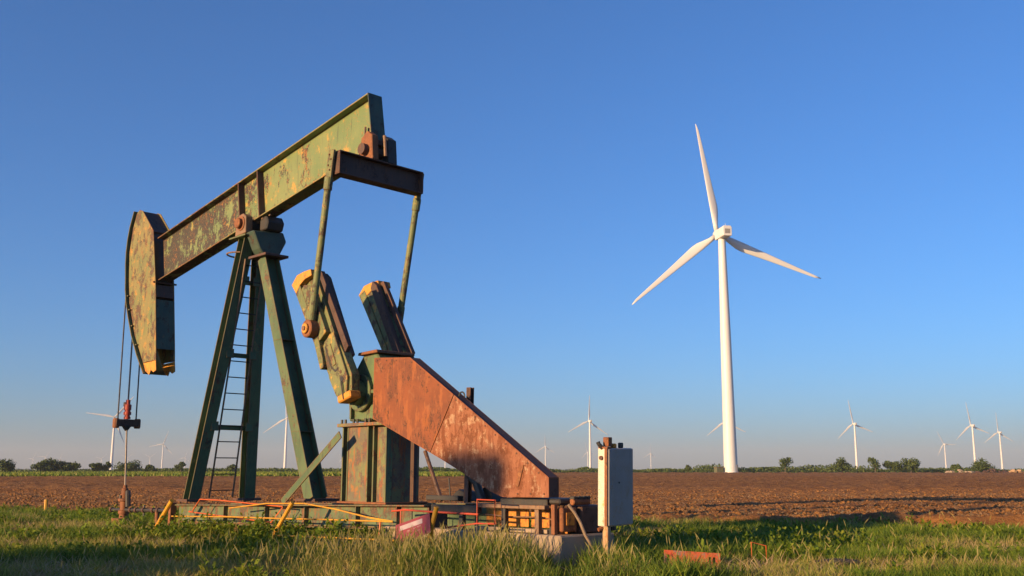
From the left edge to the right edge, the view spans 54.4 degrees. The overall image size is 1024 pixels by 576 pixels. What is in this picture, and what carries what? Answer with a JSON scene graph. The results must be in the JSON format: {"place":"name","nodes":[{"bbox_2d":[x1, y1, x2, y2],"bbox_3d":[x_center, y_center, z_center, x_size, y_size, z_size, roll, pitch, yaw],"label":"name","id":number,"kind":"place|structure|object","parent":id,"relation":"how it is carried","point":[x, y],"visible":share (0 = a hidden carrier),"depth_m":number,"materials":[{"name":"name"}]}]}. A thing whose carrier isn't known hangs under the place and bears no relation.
{"place":"outdoors","nodes":[
{"label":"outdoors","id":0,"kind":"place"},
{"bbox_2d":[0,472,1023,530],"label":"ploughed field","id":1,"kind":"structure","parent":0,"point":[860,482],"depth_m":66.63,"materials":[{"name":"soil"}]},
{"bbox_2d":[2,492,1023,517],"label":"field stubble","id":2,"kind":"object","parent":1,"relation":"on","point":[642,502],"visible":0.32,"depth_m":35.99,"materials":[{"name":"beige plant"}]},
{"bbox_2d":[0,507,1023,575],"bbox_3d":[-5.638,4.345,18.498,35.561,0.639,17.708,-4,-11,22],"label":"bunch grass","id":3,"kind":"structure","parent":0,"point":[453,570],"depth_m":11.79,"materials":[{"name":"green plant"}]},
{"bbox_2d":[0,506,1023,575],"bbox_3d":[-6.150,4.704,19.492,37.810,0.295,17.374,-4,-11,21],"label":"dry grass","id":4,"kind":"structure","parent":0,"point":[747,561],"depth_m":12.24,"materials":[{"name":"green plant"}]},
{"bbox_2d":[0,0,1023,469],"label":"sky","id":5,"kind":"structure","parent":0,"point":[873,149],"materials":[{"name":"blue"}]},
{"bbox_3d":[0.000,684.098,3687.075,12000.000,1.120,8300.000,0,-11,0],"label":"ground","id":6,"kind":"structure","parent":0,"visible":0},
{"bbox_2d":[44,499,47,509],"bbox_3d":[-13.725,6.490,29.308,0.111,0.522,0.106,-4,-11,22],"label":"marker post","id":7,"kind":"object","parent":6,"relation":"on","point":[46,502],"visible":0.58,"depth_m":29.30,"materials":[{"name":"yellow plastic"}]},
{"bbox_2d":[89,396,133,469],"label":"wind turbine","id":8,"kind":"object","parent":6,"relation":"on","point":[112,444],"visible":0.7,"depth_m":1450.19,"materials":[{"name":"white metal"}]},
{"bbox_2d":[109,485,163,522],"bbox_3d":[-8.282,4.829,21.986,0.385,0.922,2.672,10,-15,-44],"label":"wellhead","id":9,"kind":"object","parent":6,"relation":"on","point":[124,510],"visible":0.89,"depth_m":22.31,"materials":[{"name":"metal"}]},
{"bbox_2d":[149,431,172,467],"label":"wind turbine","id":10,"kind":"object","parent":6,"relation":"on","point":[162,450],"visible":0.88,"depth_m":2827.01,"materials":[{"name":"white metal"}]},
{"bbox_2d":[155,499,173,525],"bbox_3d":[-6.583,4.349,18.632,0.876,0.802,0.084,-10,-15,44],"label":"guard post","id":11,"kind":"object","parent":6,"relation":"on","point":[167,507],"visible":0.54,"depth_m":18.48,"materials":[{"name":"yellow metal"}]},
{"bbox_2d":[188,499,283,522],"bbox_3d":[-4.872,3.868,17.332,3.113,0.353,0.067,-10,-15,44],"label":"guard rail","id":12,"kind":"object","parent":6,"relation":"on","point":[234,502],"visible":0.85,"depth_m":17.35,"materials":[{"name":"orange metal"}]},
{"bbox_2d":[265,410,287,467],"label":"wind turbine","id":13,"kind":"object","parent":6,"relation":"on","point":[285,448],"visible":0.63,"depth_m":1478.11,"materials":[{"name":"white metal"}]},
{"bbox_2d":[171,503,394,540],"bbox_3d":[-3.910,3.669,15.896,0.624,0.483,7.281,10,-15,-44],"label":"guard rail","id":14,"kind":"object","parent":6,"relation":"on","point":[379,520],"visible":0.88,"depth_m":15.28,"materials":[{"name":"yellow metal"}]},
{"bbox_2d":[273,501,293,537],"bbox_3d":[-3.659,3.738,15.628,0.702,0.790,0.068,-9,-14,41],"label":"guard post","id":15,"kind":"object","parent":6,"relation":"on","point":[285,514],"visible":0.65,"depth_m":15.54,"materials":[{"name":"yellow metal"}]},
{"bbox_2d":[112,92,602,534],"bbox_3d":[-3.972,0.684,18.382,14.085,7.754,2.100,-10,-15,44],"label":"pump jack","id":16,"kind":"object","parent":6,"relation":"on","point":[399,398],"visible":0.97,"depth_m":17.38,"materials":[{"name":"metal"}]},
{"bbox_2d":[567,504,593,547],"bbox_3d":[0.969,3.139,12.600,0.551,0.805,0.062,3,-11,-15],"label":"hose","id":17,"kind":"object","parent":16,"relation":"hanging from","point":[579,522],"visible":0.68,"depth_m":12.59,"materials":[{"name":"grey rubber"}]},
{"bbox_2d":[395,506,438,547],"bbox_3d":[-1.263,3.318,13.153,0.836,0.876,0.108,-10,-15,44],"label":"warning sign","id":18,"kind":"object","parent":6,"relation":"on","point":[420,522],"visible":0.69,"depth_m":13.07,"materials":[{"name":"red metal"}]},
{"bbox_2d":[391,509,478,542],"bbox_3d":[-1.075,3.269,13.518,1.801,0.499,0.028,-10,-15,44],"label":"guard rail","id":19,"kind":"object","parent":6,"relation":"on","point":[427,511],"visible":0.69,"depth_m":13.65,"materials":[{"name":"metal"}]},
{"bbox_2d":[443,499,495,542],"bbox_3d":[-0.572,3.195,13.021,0.024,0.864,1.022,10,-15,-44],"label":"guard rail","id":20,"kind":"object","parent":6,"relation":"on","point":[477,523],"visible":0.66,"depth_m":12.90,"materials":[{"name":"metal"}]},
{"bbox_2d":[385,526,613,571],"bbox_3d":[-0.272,3.678,13.877,3.530,0.625,1.060,-10,-15,44],"label":"concrete base","id":21,"kind":"object","parent":6,"relation":"on","point":[568,545],"visible":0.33,"depth_m":12.58,"materials":[{"name":"grey concrete"}]},
{"bbox_2d":[2,510,1018,575],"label":"seed grass","id":22,"kind":"structure","parent":6,"relation":"on","point":[340,544],"depth_m":11.30,"materials":[{"name":"green plant"}]},
{"bbox_2d":[14,468,1007,471],"bbox_3d":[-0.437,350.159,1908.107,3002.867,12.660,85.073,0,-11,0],"label":"wood","id":23,"kind":"object","parent":6,"relation":"on","point":[454,468],"visible":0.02,"depth_m":1890.67,"materials":[{"name":"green plant"}]},
{"bbox_2d":[0,502,1023,575],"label":"grass","id":24,"kind":"structure","parent":6,"relation":"on","point":[678,567],"depth_m":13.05,"materials":[{"name":"green plant"}]},
{"bbox_2d":[535,442,552,465],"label":"wind turbine","id":25,"kind":"object","parent":6,"relation":"on","point":[545,452],"visible":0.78,"depth_m":3120.33,"materials":[{"name":"white metal"}]},
{"bbox_2d":[569,395,607,467],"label":"wind turbine","id":26,"kind":"object","parent":6,"relation":"on","point":[590,456],"visible":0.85,"depth_m":1557.67,"materials":[{"name":"white metal"}]},
{"bbox_2d":[596,437,632,555],"bbox_3d":[1.303,2.829,12.652,0.220,1.844,0.601,-10,-15,44],"label":"control box","id":27,"kind":"object","parent":6,"relation":"on","point":[615,486],"visible":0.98,"depth_m":12.60,"materials":[{"name":"metal"}]},
{"bbox_2d":[608,449,632,525],"bbox_3d":[1.385,2.529,12.674,0.058,0.958,0.508,-10,-15,44],"label":"door","id":28,"kind":"structure","parent":27,"relation":"in","point":[620,461],"depth_m":12.66,"materials":[{"name":"grey metal"}]},
{"bbox_2d":[664,550,720,569],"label":"steel beam","id":29,"kind":"structure","parent":6,"relation":"on","point":[706,554],"depth_m":12.39,"materials":[{"name":"orange metal"}]},
{"bbox_2d":[707,422,744,435],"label":"wind turbine","id":30,"kind":"object","parent":6,"relation":"on","point":[720,424],"visible":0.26,"depth_m":1578.45,"materials":[{"name":"white metal"}]},
{"bbox_2d":[751,542,766,561],"bbox_3d":[3.240,3.510,13.054,0.202,0.355,0.018,-3,-11,15],"label":"bent pipe","id":31,"kind":"object","parent":6,"relation":"on","point":[759,544],"visible":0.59,"depth_m":13.06,"materials":[{"name":"orange metal"}]},
{"bbox_2d":[815,558,868,566],"bbox_3d":[4.175,3.467,12.507,0.774,0.145,0.148,0,-11,0],"label":"log","id":32,"kind":"object","parent":6,"relation":"on","point":[845,561],"visible":0.31,"depth_m":12.46,"materials":[{"name":"wood"}]},
{"bbox_2d":[838,401,871,467],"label":"wind turbine","id":33,"kind":"object","parent":6,"relation":"on","point":[855,442],"visible":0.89,"depth_m":1644.44,"materials":[{"name":"white metal"}]},
{"bbox_2d":[937,432,953,468],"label":"wind turbine","id":34,"kind":"object","parent":6,"relation":"on","point":[944,451],"visible":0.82,"depth_m":2826.28,"materials":[{"name":"white metal"}]},
{"bbox_2d":[956,402,989,461],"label":"wind turbine","id":35,"kind":"object","parent":6,"relation":"on","point":[974,451],"visible":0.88,"depth_m":1701.27,"materials":[{"name":"white metal"}]},
{"bbox_2d":[987,416,1013,469],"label":"wind turbine","id":36,"kind":"object","parent":6,"relation":"on","point":[1002,466],"visible":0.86,"depth_m":1995.69,"materials":[{"name":"white metal"}]},
{"bbox_3d":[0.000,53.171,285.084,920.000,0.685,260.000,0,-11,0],"label":"grass verge","id":37,"kind":"structure","parent":0,"visible":0},
{"bbox_2d":[0,458,16,471],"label":"round bush","id":38,"kind":"object","parent":37,"relation":"on","point":[7,466],"visible":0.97,"depth_m":294.32,"materials":[{"name":"green plant"}]},
{"bbox_2d":[30,459,53,471],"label":"round bush","id":39,"kind":"object","parent":37,"relation":"on","point":[44,466],"visible":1,"depth_m":303.84,"materials":[{"name":"green plant"}]},
{"bbox_2d":[45,457,65,471],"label":"round bush","id":40,"kind":"object","parent":37,"relation":"on","point":[55,463],"visible":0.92,"depth_m":306.89,"materials":[{"name":"green plant"}]},
{"bbox_2d":[59,461,80,470],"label":"round bush","id":41,"kind":"object","parent":37,"relation":"on","point":[70,466],"visible":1,"depth_m":308.23,"materials":[{"name":"green plant"}]},
{"bbox_2d":[89,463,102,471],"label":"round bush","id":42,"kind":"object","parent":37,"relation":"on","point":[96,467],"visible":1,"depth_m":312.13,"materials":[{"name":"green plant"}]},
{"bbox_2d":[102,461,111,471],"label":"thin bush","id":43,"kind":"object","parent":37,"relation":"on","point":[107,465],"visible":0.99,"depth_m":314.59,"materials":[{"name":"green plant"}]},
{"bbox_2d":[112,459,141,471],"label":"round bush","id":44,"kind":"object","parent":37,"relation":"on","point":[132,466],"visible":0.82,"depth_m":311.71,"materials":[{"name":"green plant"}]},
{"bbox_2d":[144,464,156,471],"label":"round bush","id":45,"kind":"object","parent":37,"relation":"on","point":[150,467],"visible":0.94,"depth_m":313.23,"materials":[{"name":"green plant"}]},
{"bbox_2d":[174,461,185,471],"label":"thin bush","id":46,"kind":"object","parent":37,"relation":"on","point":[180,466],"visible":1,"depth_m":316.44,"materials":[{"name":"green plant"}]},
{"bbox_2d":[0,471,463,476],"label":"verge tufts","id":47,"kind":"object","parent":37,"relation":"on","point":[185,473],"visible":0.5,"depth_m":168.06,"materials":[{"name":"green plant"}]},
{"bbox_2d":[226,464,237,471],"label":"round bush","id":48,"kind":"object","parent":37,"relation":"on","point":[231,468],"visible":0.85,"depth_m":318.01,"materials":[{"name":"green plant"}]},
{"bbox_2d":[1,463,1023,472],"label":"brush line","id":49,"kind":"object","parent":37,"relation":"on","point":[797,469],"visible":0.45,"depth_m":331.64,"materials":[{"name":"green plant"}]},
{"bbox_2d":[684,465,690,472],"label":"round bush","id":50,"kind":"object","parent":37,"relation":"on","point":[687,468],"visible":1,"depth_m":312.44,"materials":[{"name":"green plant"}]},
{"bbox_2d":[714,467,722,472],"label":"transformer cabinet","id":51,"kind":"object","parent":37,"relation":"on","point":[718,469],"visible":0.87,"depth_m":323.88,"materials":[{"name":"metal"}]},
{"bbox_2d":[632,124,820,472],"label":"wind turbine","id":52,"kind":"object","parent":37,"relation":"on","point":[722,234],"visible":0.94,"depth_m":335.28,"materials":[{"name":"white metal"}]},
{"bbox_2d":[778,457,792,471],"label":"tree","id":53,"kind":"object","parent":37,"relation":"on","point":[784,462],"visible":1,"depth_m":310.32,"materials":[{"name":"green plant"}]},
{"bbox_2d":[832,457,851,471],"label":"round bush","id":54,"kind":"object","parent":37,"relation":"on","point":[842,465],"visible":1,"depth_m":312.92,"materials":[{"name":"green plant"}]},
{"bbox_2d":[868,457,880,472],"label":"tree","id":55,"kind":"object","parent":37,"relation":"on","point":[874,463],"visible":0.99,"depth_m":316.56,"materials":[{"name":"green plant"}]},
{"bbox_2d":[882,460,905,471],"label":"round bush","id":56,"kind":"object","parent":37,"relation":"on","point":[895,466],"visible":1,"depth_m":317.94,"materials":[{"name":"green plant"}]},
{"bbox_2d":[900,457,920,472],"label":"round bush","id":57,"kind":"object","parent":37,"relation":"on","point":[911,464],"visible":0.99,"depth_m":318.06,"materials":[{"name":"green plant"}]},
{"bbox_2d":[950,464,962,472],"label":"round bush","id":58,"kind":"object","parent":37,"relation":"on","point":[954,467],"visible":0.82,"depth_m":318.55,"materials":[{"name":"green plant"}]},
{"bbox_2d":[945,469,973,472],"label":"rubble heap","id":59,"kind":"object","parent":37,"relation":"on","point":[960,471],"visible":0.66,"depth_m":300.06,"materials":[{"name":"stone"}]},
{"bbox_2d":[969,458,999,472],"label":"round bush","id":60,"kind":"object","parent":37,"relation":"on","point":[979,465],"visible":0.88,"depth_m":315.24,"materials":[{"name":"green plant"}]},
{"bbox_2d":[974,468,1007,472],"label":"rubble heap","id":61,"kind":"object","parent":37,"relation":"on","point":[993,470],"visible":0.63,"depth_m":300.13,"materials":[{"name":"beige stone"}]},
{"bbox_2d":[1008,469,1023,472],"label":"rubble heap","id":62,"kind":"object","parent":37,"relation":"on","point":[1015,471],"visible":0.62,"depth_m":299.78,"materials":[{"name":"stone"}]}
]}

